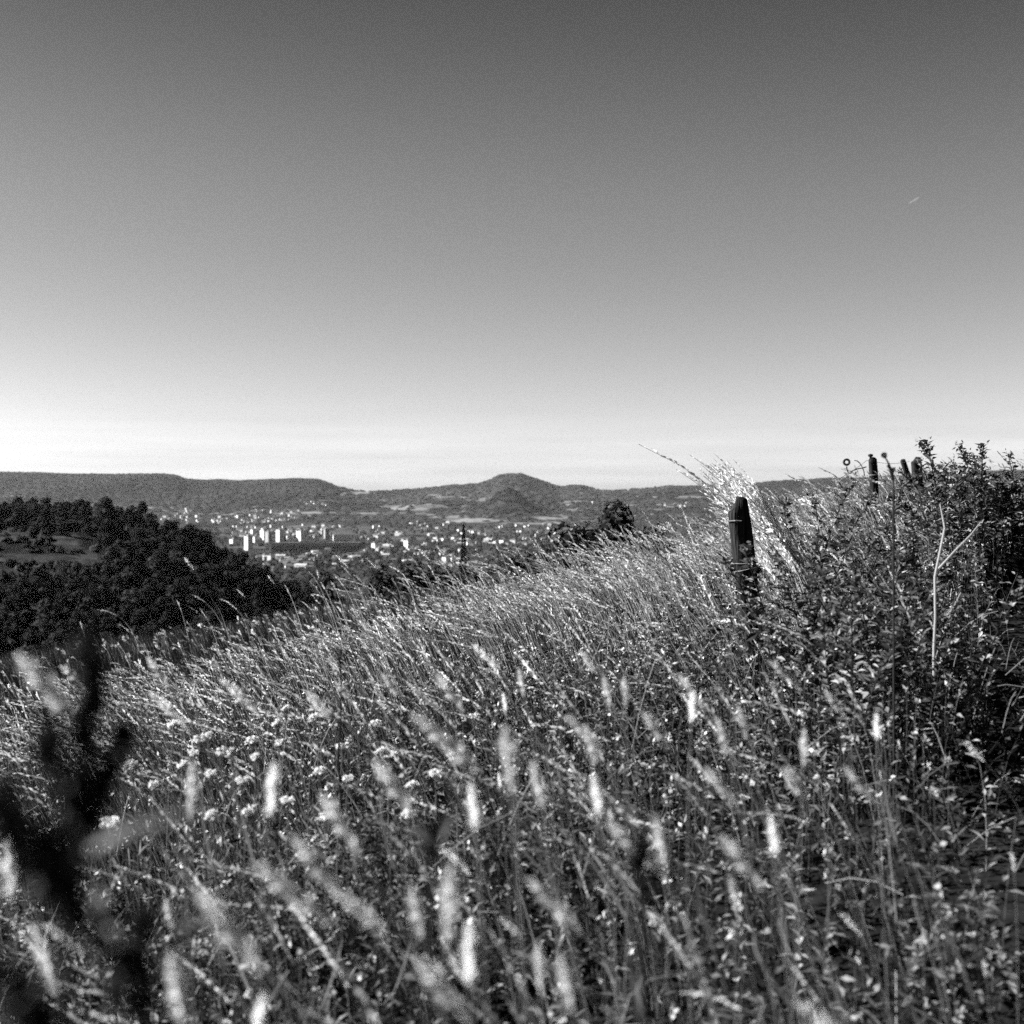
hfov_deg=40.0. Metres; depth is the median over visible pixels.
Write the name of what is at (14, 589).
tree
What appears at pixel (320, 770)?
yarrow
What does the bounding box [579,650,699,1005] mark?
grass stalk
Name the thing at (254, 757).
yarrow
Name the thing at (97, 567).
tree
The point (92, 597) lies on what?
tree
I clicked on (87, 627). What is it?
tree
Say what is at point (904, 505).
leafy weed
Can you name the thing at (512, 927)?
grass stalk
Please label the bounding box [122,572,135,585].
tree
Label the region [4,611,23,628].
tree
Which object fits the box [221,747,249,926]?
yarrow
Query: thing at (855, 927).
grass stalk
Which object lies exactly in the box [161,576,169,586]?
tree
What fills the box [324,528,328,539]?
tower block
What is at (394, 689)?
grass stalk
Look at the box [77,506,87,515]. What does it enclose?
tree
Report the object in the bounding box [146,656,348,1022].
grass stalk
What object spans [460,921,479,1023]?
grass stalk
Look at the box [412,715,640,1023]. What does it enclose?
grass stalk
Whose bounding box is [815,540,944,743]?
leafy weed
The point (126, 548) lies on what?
tree
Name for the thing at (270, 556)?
town building
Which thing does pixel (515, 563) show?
tree
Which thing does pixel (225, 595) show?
tree
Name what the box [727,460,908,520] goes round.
fence wire
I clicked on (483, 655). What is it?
grass stalk
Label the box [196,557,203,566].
tree
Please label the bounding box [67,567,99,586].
tree
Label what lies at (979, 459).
leafy weed
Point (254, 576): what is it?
tree
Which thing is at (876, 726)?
grass stalk
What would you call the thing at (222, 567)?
tree
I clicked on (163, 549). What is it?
tree
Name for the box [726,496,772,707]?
fence post
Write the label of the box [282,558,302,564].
town building
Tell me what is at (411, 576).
tree
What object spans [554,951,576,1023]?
grass stalk
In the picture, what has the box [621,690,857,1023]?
grass stalk
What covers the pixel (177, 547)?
tree
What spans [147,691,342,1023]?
grass stalk
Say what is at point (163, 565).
tree
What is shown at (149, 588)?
tree
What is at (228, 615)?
tree
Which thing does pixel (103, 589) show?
tree
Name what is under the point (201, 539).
woods
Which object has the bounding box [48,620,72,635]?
tree
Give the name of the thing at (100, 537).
tree
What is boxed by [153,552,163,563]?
tree
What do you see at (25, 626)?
tree
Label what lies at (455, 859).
grass stalk
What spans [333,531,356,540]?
hall
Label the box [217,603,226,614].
tree
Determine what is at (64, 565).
tree
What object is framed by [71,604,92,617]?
tree
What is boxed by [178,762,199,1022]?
grass stalk
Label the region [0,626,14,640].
tree
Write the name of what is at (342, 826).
grass stalk
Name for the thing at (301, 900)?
grass stalk
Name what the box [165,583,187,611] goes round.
tree
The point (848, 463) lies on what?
wire insulator
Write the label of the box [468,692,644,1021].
grass stalk
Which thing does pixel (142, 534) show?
tree
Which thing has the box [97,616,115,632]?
tree
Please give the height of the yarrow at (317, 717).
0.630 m
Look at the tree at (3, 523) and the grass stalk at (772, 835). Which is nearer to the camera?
the grass stalk at (772, 835)
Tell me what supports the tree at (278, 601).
on the terrain at (80, 540)
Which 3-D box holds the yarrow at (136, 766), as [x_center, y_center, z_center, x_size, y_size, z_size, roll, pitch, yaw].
[-1.037,1.030,3.950,0.148,0.678,0.119,-1,1,-39]
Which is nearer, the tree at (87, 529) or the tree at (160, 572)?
the tree at (160, 572)
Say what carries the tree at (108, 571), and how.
on the terrain at (80, 540)
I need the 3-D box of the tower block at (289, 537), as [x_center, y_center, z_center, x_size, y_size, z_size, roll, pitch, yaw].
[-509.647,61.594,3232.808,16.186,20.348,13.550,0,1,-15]
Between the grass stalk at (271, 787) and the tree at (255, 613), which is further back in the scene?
the tree at (255, 613)
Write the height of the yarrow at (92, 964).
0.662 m
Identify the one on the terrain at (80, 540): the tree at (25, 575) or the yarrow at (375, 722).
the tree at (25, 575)
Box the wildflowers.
[0,530,1019,1023]
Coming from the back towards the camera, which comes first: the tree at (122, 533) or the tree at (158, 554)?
the tree at (122, 533)
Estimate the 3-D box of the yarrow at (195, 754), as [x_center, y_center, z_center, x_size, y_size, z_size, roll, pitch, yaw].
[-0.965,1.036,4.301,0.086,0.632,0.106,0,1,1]
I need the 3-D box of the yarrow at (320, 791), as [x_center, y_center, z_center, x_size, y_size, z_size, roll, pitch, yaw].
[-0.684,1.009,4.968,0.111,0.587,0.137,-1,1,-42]
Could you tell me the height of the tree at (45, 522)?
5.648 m
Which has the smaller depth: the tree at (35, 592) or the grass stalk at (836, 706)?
the grass stalk at (836, 706)
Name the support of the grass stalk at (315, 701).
on the ground at (996, 872)
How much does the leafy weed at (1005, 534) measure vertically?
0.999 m
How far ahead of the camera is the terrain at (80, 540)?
453.32 m
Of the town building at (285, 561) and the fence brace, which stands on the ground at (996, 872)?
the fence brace
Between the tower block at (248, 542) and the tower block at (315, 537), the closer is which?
the tower block at (248, 542)
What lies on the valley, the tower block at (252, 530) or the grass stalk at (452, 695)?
the tower block at (252, 530)
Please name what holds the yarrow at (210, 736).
on the ground at (996, 872)
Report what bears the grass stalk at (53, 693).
on the ground at (996, 872)
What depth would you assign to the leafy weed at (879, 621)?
5.00 m
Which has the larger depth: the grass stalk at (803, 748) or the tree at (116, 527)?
the tree at (116, 527)
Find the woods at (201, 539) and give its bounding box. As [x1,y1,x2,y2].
[0,496,347,632]
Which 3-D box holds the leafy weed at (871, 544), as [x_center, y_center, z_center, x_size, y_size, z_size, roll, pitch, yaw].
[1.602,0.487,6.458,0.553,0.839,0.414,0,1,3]
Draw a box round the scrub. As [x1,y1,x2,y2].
[0,510,302,656]
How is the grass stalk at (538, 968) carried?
on the ground at (996, 872)
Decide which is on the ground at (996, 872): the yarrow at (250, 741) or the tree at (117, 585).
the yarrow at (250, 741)
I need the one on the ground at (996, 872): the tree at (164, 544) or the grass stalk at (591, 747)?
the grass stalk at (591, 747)
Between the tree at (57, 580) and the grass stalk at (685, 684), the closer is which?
the grass stalk at (685, 684)
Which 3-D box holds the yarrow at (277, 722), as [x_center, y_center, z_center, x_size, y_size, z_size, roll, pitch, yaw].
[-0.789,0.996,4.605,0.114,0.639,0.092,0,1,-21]
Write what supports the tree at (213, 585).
on the terrain at (80, 540)
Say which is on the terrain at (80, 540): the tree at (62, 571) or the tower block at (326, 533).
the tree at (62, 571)
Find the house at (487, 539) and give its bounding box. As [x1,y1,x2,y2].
[483,538,493,541]
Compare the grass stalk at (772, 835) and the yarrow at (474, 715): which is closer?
the grass stalk at (772, 835)
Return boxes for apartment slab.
[271,541,359,551]
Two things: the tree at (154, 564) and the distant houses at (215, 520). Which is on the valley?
the distant houses at (215, 520)
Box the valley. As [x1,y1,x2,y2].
[193,519,730,604]
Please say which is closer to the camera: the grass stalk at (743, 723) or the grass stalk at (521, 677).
the grass stalk at (743, 723)
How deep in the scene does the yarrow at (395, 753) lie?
4.05 m
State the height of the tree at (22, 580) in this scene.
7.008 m
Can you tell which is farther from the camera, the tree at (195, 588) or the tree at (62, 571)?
the tree at (195, 588)
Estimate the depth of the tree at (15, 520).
487.24 m
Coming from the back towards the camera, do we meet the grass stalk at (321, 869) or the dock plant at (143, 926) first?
the grass stalk at (321, 869)
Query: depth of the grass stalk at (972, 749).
3.04 m
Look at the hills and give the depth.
5240.69 m
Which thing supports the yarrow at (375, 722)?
on the ground at (996, 872)
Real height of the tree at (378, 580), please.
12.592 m
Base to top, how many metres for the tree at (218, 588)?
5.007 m
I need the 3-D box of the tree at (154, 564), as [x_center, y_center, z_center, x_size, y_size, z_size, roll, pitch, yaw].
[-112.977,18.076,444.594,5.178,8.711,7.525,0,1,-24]
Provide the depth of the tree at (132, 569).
413.35 m
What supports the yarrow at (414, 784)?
on the ground at (996, 872)
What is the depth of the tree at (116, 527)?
482.89 m
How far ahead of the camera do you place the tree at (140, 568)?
442.70 m
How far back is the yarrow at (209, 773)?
3.79 m
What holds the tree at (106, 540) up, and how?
on the terrain at (80, 540)
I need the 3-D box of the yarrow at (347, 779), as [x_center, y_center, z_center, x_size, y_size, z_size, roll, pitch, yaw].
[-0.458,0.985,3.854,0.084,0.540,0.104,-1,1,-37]
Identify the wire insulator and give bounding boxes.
[843,458,865,475]
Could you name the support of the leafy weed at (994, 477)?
on the ground at (996, 872)
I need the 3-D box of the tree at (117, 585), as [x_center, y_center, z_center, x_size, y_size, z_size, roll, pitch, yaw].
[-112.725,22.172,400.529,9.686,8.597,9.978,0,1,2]
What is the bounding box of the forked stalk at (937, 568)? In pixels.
[932,504,980,763]
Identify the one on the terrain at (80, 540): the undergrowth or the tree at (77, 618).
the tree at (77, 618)
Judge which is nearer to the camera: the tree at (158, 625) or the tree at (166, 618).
the tree at (158, 625)
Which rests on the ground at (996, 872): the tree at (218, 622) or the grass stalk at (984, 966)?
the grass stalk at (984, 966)
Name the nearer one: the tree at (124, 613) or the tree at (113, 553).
the tree at (124, 613)
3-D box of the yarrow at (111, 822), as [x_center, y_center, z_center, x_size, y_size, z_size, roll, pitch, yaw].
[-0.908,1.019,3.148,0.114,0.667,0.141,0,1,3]
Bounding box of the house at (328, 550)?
[324,547,331,552]
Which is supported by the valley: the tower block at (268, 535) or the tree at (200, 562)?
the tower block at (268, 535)
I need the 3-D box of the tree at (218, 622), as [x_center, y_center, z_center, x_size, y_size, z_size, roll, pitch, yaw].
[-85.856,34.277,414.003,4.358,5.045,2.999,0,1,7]
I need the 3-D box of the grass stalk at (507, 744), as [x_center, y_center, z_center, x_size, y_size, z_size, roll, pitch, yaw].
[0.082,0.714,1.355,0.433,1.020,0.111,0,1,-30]
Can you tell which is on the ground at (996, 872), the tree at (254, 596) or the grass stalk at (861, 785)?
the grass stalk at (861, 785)
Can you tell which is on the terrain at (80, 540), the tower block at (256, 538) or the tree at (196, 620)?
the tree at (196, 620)
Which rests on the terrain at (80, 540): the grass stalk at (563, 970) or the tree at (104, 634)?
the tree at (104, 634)
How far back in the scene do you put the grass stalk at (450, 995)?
1.09 m
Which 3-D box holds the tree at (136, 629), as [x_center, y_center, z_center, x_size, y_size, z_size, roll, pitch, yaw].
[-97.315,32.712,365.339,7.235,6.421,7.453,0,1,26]
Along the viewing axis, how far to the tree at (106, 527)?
479.75 m
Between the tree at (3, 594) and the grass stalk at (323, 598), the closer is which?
the grass stalk at (323, 598)
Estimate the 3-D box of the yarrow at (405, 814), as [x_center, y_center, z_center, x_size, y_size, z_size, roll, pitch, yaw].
[-0.229,0.977,3.402,0.118,0.524,0.095,0,1,-22]
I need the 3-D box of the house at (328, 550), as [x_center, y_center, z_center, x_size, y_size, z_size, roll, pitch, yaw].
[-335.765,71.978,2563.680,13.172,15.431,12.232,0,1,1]
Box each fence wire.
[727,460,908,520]
[756,476,909,561]
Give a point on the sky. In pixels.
(367, 245)
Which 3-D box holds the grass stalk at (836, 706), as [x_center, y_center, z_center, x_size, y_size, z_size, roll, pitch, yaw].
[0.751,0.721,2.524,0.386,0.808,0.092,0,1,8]
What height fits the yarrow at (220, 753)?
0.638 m
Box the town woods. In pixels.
[158,516,730,590]
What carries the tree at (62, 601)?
on the terrain at (80, 540)
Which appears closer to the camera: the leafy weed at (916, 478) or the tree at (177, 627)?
the leafy weed at (916, 478)
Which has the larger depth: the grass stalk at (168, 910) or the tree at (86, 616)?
the tree at (86, 616)
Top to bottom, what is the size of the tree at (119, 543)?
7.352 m
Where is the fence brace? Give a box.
[900,459,913,497]
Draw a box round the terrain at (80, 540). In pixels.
[0,516,295,655]
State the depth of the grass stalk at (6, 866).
1.20 m
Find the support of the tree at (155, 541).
on the terrain at (80, 540)
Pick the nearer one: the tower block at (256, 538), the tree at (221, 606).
the tree at (221, 606)
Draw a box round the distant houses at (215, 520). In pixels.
[161,500,688,531]
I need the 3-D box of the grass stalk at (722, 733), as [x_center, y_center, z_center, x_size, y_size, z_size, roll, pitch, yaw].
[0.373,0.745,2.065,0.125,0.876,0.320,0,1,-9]
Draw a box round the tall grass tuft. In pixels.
[639,444,830,638]
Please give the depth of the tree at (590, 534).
78.32 m
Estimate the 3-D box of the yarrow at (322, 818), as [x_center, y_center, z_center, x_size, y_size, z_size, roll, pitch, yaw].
[-0.458,1.000,3.392,0.087,0.549,0.108,0,1,18]
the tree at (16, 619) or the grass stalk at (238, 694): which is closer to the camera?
the grass stalk at (238, 694)
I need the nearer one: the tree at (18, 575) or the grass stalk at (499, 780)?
the grass stalk at (499, 780)
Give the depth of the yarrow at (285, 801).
3.67 m
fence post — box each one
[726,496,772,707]
[868,454,880,527]
[911,457,924,505]
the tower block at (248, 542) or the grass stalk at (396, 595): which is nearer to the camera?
the grass stalk at (396, 595)
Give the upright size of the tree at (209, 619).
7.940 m
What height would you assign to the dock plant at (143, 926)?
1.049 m
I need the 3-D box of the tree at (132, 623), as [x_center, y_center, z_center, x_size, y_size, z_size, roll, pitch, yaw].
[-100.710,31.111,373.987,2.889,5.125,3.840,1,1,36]
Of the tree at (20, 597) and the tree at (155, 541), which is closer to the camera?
the tree at (20, 597)
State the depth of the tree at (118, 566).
426.67 m
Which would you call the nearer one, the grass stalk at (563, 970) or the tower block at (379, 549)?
the grass stalk at (563, 970)
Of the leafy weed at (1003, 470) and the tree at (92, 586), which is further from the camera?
the tree at (92, 586)
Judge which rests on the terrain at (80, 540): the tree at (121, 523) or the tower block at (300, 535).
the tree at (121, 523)
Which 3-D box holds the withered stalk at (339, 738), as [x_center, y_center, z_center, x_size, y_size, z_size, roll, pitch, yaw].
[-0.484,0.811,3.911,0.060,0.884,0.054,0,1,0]
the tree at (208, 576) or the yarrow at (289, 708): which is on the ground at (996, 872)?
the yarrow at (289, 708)
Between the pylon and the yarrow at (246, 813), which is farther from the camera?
the pylon
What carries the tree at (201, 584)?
on the terrain at (80, 540)
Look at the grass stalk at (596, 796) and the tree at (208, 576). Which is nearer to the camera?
the grass stalk at (596, 796)
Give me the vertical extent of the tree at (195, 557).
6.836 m
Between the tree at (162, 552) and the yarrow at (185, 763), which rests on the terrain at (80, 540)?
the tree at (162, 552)
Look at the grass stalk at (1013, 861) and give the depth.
2.45 m
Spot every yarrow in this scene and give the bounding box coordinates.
[80,838,102,1023]
[89,816,125,1023]
[115,761,163,948]
[138,780,161,982]
[150,719,182,934]
[156,759,196,959]
[180,749,201,934]
[188,734,215,948]
[197,769,221,985]
[202,731,223,895]
[204,809,235,1022]
[215,746,234,961]
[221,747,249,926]
[228,776,253,983]
[228,807,255,1023]
[241,735,266,918]
[245,754,265,924]
[247,752,272,960]
[259,719,286,913]
[270,739,288,920]
[270,796,300,978]
[273,704,293,861]
[295,712,322,884]
[305,715,330,856]
[312,766,339,928]
[313,813,341,1010]
[327,742,352,917]
[331,774,355,956]
[359,746,390,917]
[367,750,404,912]
[368,719,393,860]
[391,780,422,952]
[393,809,426,1021]
[420,769,447,949]
[442,750,471,895]
[468,713,485,841]
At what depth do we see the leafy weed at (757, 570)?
6.01 m
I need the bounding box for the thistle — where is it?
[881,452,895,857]
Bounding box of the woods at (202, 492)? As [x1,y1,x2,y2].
[0,469,1023,527]
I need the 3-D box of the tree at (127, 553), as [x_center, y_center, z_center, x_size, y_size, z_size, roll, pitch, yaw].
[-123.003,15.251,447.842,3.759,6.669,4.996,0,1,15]
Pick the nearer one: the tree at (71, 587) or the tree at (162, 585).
the tree at (71, 587)
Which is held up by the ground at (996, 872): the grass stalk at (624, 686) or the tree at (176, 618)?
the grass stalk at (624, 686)
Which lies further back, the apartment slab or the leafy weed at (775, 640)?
the apartment slab
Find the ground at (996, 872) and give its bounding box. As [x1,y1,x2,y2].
[0,520,1023,1023]
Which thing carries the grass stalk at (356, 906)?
on the ground at (996, 872)
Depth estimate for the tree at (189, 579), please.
448.38 m
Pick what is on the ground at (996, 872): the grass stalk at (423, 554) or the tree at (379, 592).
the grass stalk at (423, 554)
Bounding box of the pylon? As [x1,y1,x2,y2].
[458,524,467,590]
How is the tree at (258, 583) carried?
on the terrain at (80, 540)
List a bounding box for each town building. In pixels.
[267,553,274,560]
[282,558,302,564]
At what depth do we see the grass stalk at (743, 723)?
2.20 m
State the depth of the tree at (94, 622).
369.76 m
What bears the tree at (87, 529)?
on the terrain at (80, 540)
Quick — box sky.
[0,0,1023,491]
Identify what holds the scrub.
on the terrain at (80, 540)
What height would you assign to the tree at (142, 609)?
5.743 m
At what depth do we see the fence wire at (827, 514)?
12.47 m
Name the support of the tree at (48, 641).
on the terrain at (80, 540)
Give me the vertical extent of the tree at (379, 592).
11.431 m
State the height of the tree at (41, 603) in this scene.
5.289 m
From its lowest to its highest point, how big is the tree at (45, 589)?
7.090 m
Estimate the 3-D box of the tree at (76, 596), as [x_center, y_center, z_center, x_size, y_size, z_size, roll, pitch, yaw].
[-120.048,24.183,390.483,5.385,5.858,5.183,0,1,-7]
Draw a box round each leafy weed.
[718,550,929,783]
[739,528,858,741]
[764,570,898,756]
[777,472,905,595]
[804,527,912,667]
[804,569,1023,791]
[811,588,933,825]
[812,507,969,660]
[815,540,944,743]
[862,530,953,686]
[883,448,971,591]
[896,472,969,566]
[897,456,986,608]
[915,436,1022,576]
[916,456,1023,592]
[927,478,1010,607]
[941,462,1023,606]
[952,440,1023,599]
[952,466,1016,571]
[961,484,1023,592]
[963,457,1023,600]
[968,453,1023,592]
[969,453,1023,505]
[995,483,1023,572]
[1002,448,1023,597]
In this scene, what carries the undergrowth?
on the ground at (996, 872)
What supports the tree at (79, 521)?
on the terrain at (80, 540)
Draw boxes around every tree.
[0,518,8,528]
[0,572,11,592]
[0,591,14,604]
[0,598,14,610]
[0,606,10,626]
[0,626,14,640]
[0,637,15,658]
[4,511,31,527]
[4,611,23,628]
[6,581,24,599]
[11,623,23,644]
[12,573,21,578]
[13,591,26,605]
[14,577,29,595]
[18,628,42,643]
[21,618,30,630]
[22,569,30,580]
[23,589,31,601]
[25,566,52,596]
[25,644,38,654]
[32,581,51,598]
[33,517,50,527]
[36,599,49,614]
[36,619,50,632]
[37,601,61,617]
[37,628,49,643]
[38,581,56,600]
[38,632,69,649]
[39,517,50,529]
[44,571,65,597]
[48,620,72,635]
[49,619,56,630]
[49,632,66,652]
[51,585,61,599]
[55,592,69,610]
[56,516,65,522]
[56,559,73,573]
[56,568,68,583]
[57,521,67,535]
[58,629,73,644]
[61,605,73,615]
[62,577,88,594]
[63,561,84,584]
[66,584,75,597]
[66,611,86,632]
[67,515,77,526]
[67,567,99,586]
[70,589,87,604]
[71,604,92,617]
[73,516,82,527]
[73,624,93,637]
[75,589,101,604]
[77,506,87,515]
[79,515,92,533]
[80,523,96,534]
[81,611,89,625]
[82,588,106,610]
[85,583,98,596]
[88,614,101,627]
[89,560,106,579]
[90,506,110,523]
[91,518,103,536]
[95,608,114,625]
[97,532,104,547]
[97,584,111,608]
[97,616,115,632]
[99,518,115,537]
[100,533,113,547]
[100,547,117,566]
[100,631,112,643]
[101,564,114,587]
[106,547,122,564]
[106,575,131,600]
[111,524,120,539]
[111,554,129,564]
[111,557,126,574]
[111,592,129,604]
[112,539,126,549]
[113,530,125,540]
[117,519,126,530]
[117,604,131,624]
[121,547,133,560]
[121,549,133,561]
[121,588,143,611]
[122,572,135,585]
[123,534,130,540]
[123,565,140,588]
[124,539,137,553]
[126,619,138,628]
[128,626,150,640]
[129,528,140,537]
[130,609,148,628]
[132,528,145,537]
[133,537,144,553]
[133,548,150,561]
[133,560,147,572]
[134,594,156,609]
[136,577,161,598]
[139,579,154,587]
[139,607,150,623]
[142,624,157,635]
[143,539,153,550]
[143,554,168,569]
[145,556,162,575]
[145,604,159,621]
[148,537,161,548]
[148,620,162,635]
[151,597,173,618]
[152,570,165,579]
[152,573,163,586]
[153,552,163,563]
[155,596,177,612]
[156,541,171,552]
[156,550,165,557]
[157,548,168,558]
[157,606,183,626]
[158,535,165,542]
[158,611,173,630]
[159,582,168,591]
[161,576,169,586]
[163,570,175,581]
[164,576,172,584]
[165,578,193,596]
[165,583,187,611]
[167,549,184,559]
[167,558,179,572]
[170,544,184,555]
[170,571,178,579]
[171,625,185,633]
[175,558,186,572]
[180,569,190,575]
[184,575,197,586]
[186,592,206,615]
[186,616,204,630]
[188,623,200,631]
[189,551,199,564]
[189,565,200,577]
[190,585,201,601]
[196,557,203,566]
[196,573,205,586]
[197,613,215,629]
[198,580,209,590]
[198,587,206,603]
[200,552,209,564]
[201,563,213,573]
[201,607,223,628]
[202,572,213,580]
[205,563,220,579]
[205,590,213,603]
[209,581,218,589]
[212,585,220,595]
[215,587,231,604]
[215,598,224,608]
[215,620,227,628]
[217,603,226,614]
[218,559,229,573]
[218,570,232,587]
[223,558,249,580]
[224,608,234,625]
[230,588,241,599]
[231,572,241,586]
[232,604,248,618]
[233,596,244,607]
[234,616,248,626]
[237,584,245,596]
[242,603,251,613]
[244,578,253,598]
[248,573,258,580]
[249,593,261,605]
[249,606,262,622]
[250,588,262,598]
[251,577,269,598]
[251,599,264,613]
[262,607,273,621]
[274,599,283,607]
[284,602,292,610]
[287,586,334,615]
[311,572,348,610]
[347,585,389,605]
[368,565,394,607]
[391,562,448,603]
[432,570,464,592]
[456,570,497,592]
[498,555,538,586]
[525,533,566,578]
[526,521,607,581]
[561,521,620,572]
[589,499,654,566]
[604,522,678,564]
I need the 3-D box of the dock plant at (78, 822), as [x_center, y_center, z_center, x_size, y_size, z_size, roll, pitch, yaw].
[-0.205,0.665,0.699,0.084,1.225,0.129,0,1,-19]
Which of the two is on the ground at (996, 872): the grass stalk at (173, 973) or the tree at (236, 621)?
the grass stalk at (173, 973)
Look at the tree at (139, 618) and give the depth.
376.83 m
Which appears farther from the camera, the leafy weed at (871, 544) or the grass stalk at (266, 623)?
the grass stalk at (266, 623)
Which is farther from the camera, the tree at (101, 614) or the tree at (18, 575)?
the tree at (18, 575)
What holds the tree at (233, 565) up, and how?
on the terrain at (80, 540)
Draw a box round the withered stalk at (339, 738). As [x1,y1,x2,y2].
[327,645,348,956]
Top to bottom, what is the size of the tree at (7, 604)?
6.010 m
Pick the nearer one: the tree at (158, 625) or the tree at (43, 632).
the tree at (43, 632)
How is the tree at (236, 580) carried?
on the terrain at (80, 540)
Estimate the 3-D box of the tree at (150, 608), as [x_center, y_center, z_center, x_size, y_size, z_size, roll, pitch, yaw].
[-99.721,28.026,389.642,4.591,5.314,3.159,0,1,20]
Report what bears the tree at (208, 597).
on the terrain at (80, 540)
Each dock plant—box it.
[0,766,209,1023]
[17,626,191,1023]
[103,902,256,1023]
[405,809,454,1023]
[626,829,654,1023]
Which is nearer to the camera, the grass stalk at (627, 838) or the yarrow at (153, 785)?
the grass stalk at (627, 838)
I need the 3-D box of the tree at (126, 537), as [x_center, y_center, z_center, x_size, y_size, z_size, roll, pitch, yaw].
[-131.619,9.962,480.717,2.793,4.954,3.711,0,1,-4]
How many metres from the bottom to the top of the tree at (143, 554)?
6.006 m
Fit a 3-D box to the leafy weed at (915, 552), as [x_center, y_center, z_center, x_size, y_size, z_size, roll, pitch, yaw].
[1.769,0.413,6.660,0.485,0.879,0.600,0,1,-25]
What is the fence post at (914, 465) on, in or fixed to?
on the ground at (996, 872)
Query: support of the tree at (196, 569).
on the terrain at (80, 540)
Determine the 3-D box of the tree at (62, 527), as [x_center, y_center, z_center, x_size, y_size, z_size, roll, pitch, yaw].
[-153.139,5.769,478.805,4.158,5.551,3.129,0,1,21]
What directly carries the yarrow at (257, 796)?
on the ground at (996, 872)
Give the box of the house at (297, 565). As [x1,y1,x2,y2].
[294,563,306,567]
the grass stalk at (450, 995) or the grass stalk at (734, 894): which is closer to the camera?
the grass stalk at (450, 995)
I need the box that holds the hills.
[0,473,1022,528]
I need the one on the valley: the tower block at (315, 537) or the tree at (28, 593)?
the tower block at (315, 537)
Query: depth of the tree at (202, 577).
455.35 m
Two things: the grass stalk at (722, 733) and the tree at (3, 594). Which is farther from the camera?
the tree at (3, 594)
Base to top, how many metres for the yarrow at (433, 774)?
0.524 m
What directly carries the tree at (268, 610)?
on the terrain at (80, 540)
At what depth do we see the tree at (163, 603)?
390.92 m
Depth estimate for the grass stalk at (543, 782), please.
3.38 m
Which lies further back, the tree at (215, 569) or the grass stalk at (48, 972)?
the tree at (215, 569)
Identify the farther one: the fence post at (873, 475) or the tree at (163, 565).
the tree at (163, 565)
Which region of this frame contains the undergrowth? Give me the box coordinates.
[0,460,1023,1023]
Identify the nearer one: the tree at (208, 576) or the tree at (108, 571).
the tree at (108, 571)
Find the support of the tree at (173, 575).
on the terrain at (80, 540)
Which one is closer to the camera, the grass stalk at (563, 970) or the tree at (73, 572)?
the grass stalk at (563, 970)
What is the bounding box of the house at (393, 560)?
[390,558,397,563]
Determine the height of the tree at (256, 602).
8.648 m
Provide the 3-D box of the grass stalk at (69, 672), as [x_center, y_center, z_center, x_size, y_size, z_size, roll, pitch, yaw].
[-0.633,0.782,2.606,0.403,1.001,0.191,0,1,13]
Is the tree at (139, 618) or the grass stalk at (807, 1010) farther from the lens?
the tree at (139, 618)
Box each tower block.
[230,538,237,545]
[244,535,252,549]
[250,528,254,535]
[253,535,259,542]
[260,529,266,542]
[265,530,271,542]
[276,528,283,541]
[286,534,293,540]
[296,530,305,540]
[311,534,318,540]
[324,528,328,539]
[371,542,376,547]
[375,546,383,551]
[404,539,411,548]
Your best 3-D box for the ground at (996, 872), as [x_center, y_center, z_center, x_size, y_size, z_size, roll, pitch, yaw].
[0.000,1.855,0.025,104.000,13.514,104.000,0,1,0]
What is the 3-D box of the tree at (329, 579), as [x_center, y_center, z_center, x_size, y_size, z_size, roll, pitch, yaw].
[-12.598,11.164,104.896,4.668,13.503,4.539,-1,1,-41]
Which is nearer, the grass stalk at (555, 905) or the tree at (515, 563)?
the grass stalk at (555, 905)
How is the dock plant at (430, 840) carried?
on the ground at (996, 872)
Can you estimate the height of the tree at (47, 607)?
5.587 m
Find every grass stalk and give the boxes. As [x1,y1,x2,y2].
[0,841,19,979]
[15,651,253,1023]
[27,922,58,1002]
[43,924,189,1020]
[59,666,255,1009]
[89,927,199,1021]
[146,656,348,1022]
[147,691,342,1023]
[162,897,194,1023]
[162,949,191,1023]
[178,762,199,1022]
[184,558,271,719]
[194,886,295,1023]
[218,677,412,1023]
[238,590,281,678]
[251,993,266,1023]
[252,860,416,1023]
[256,762,280,1023]
[267,576,319,686]
[290,833,426,1023]
[306,691,459,1017]
[316,570,328,631]
[319,793,464,1023]
[327,883,458,1023]
[335,681,500,1014]
[336,555,391,677]
[368,560,420,671]
[373,759,533,1023]
[381,674,604,1012]
[406,883,440,1021]
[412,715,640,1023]
[414,957,469,1023]
[418,549,476,661]
[423,954,475,1023]
[436,674,590,1023]
[437,865,461,1023]
[438,548,492,669]
[441,848,584,1023]
[448,959,491,1016]
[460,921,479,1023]
[466,782,489,1023]
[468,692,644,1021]
[471,644,602,997]
[490,772,602,1021]
[497,725,525,1023]
[500,917,577,1023]
[504,667,588,1023]
[523,876,651,1023]
[529,760,586,1023]
[531,942,547,1023]
[542,778,578,1000]
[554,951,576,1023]
[562,676,702,1023]
[565,716,765,1023]
[565,899,634,1023]
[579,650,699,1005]
[583,724,675,1021]
[588,774,620,1023]
[596,808,682,1023]
[602,675,671,1023]
[605,823,831,1023]
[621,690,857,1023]
[641,712,924,1023]
[650,815,695,1023]
[678,674,922,1023]
[705,767,846,1023]
[707,729,809,1021]
[715,718,782,1023]
[721,834,844,1023]
[728,878,762,1023]
[736,706,817,1023]
[767,815,792,1023]
[769,661,946,1023]
[781,766,890,1023]
[794,999,830,1023]
[806,712,1023,1023]
[824,690,1022,1023]
[839,913,917,1023]
[844,767,980,1023]
[879,772,898,919]
[962,741,1023,819]
[982,959,989,1018]
[996,852,1017,1023]

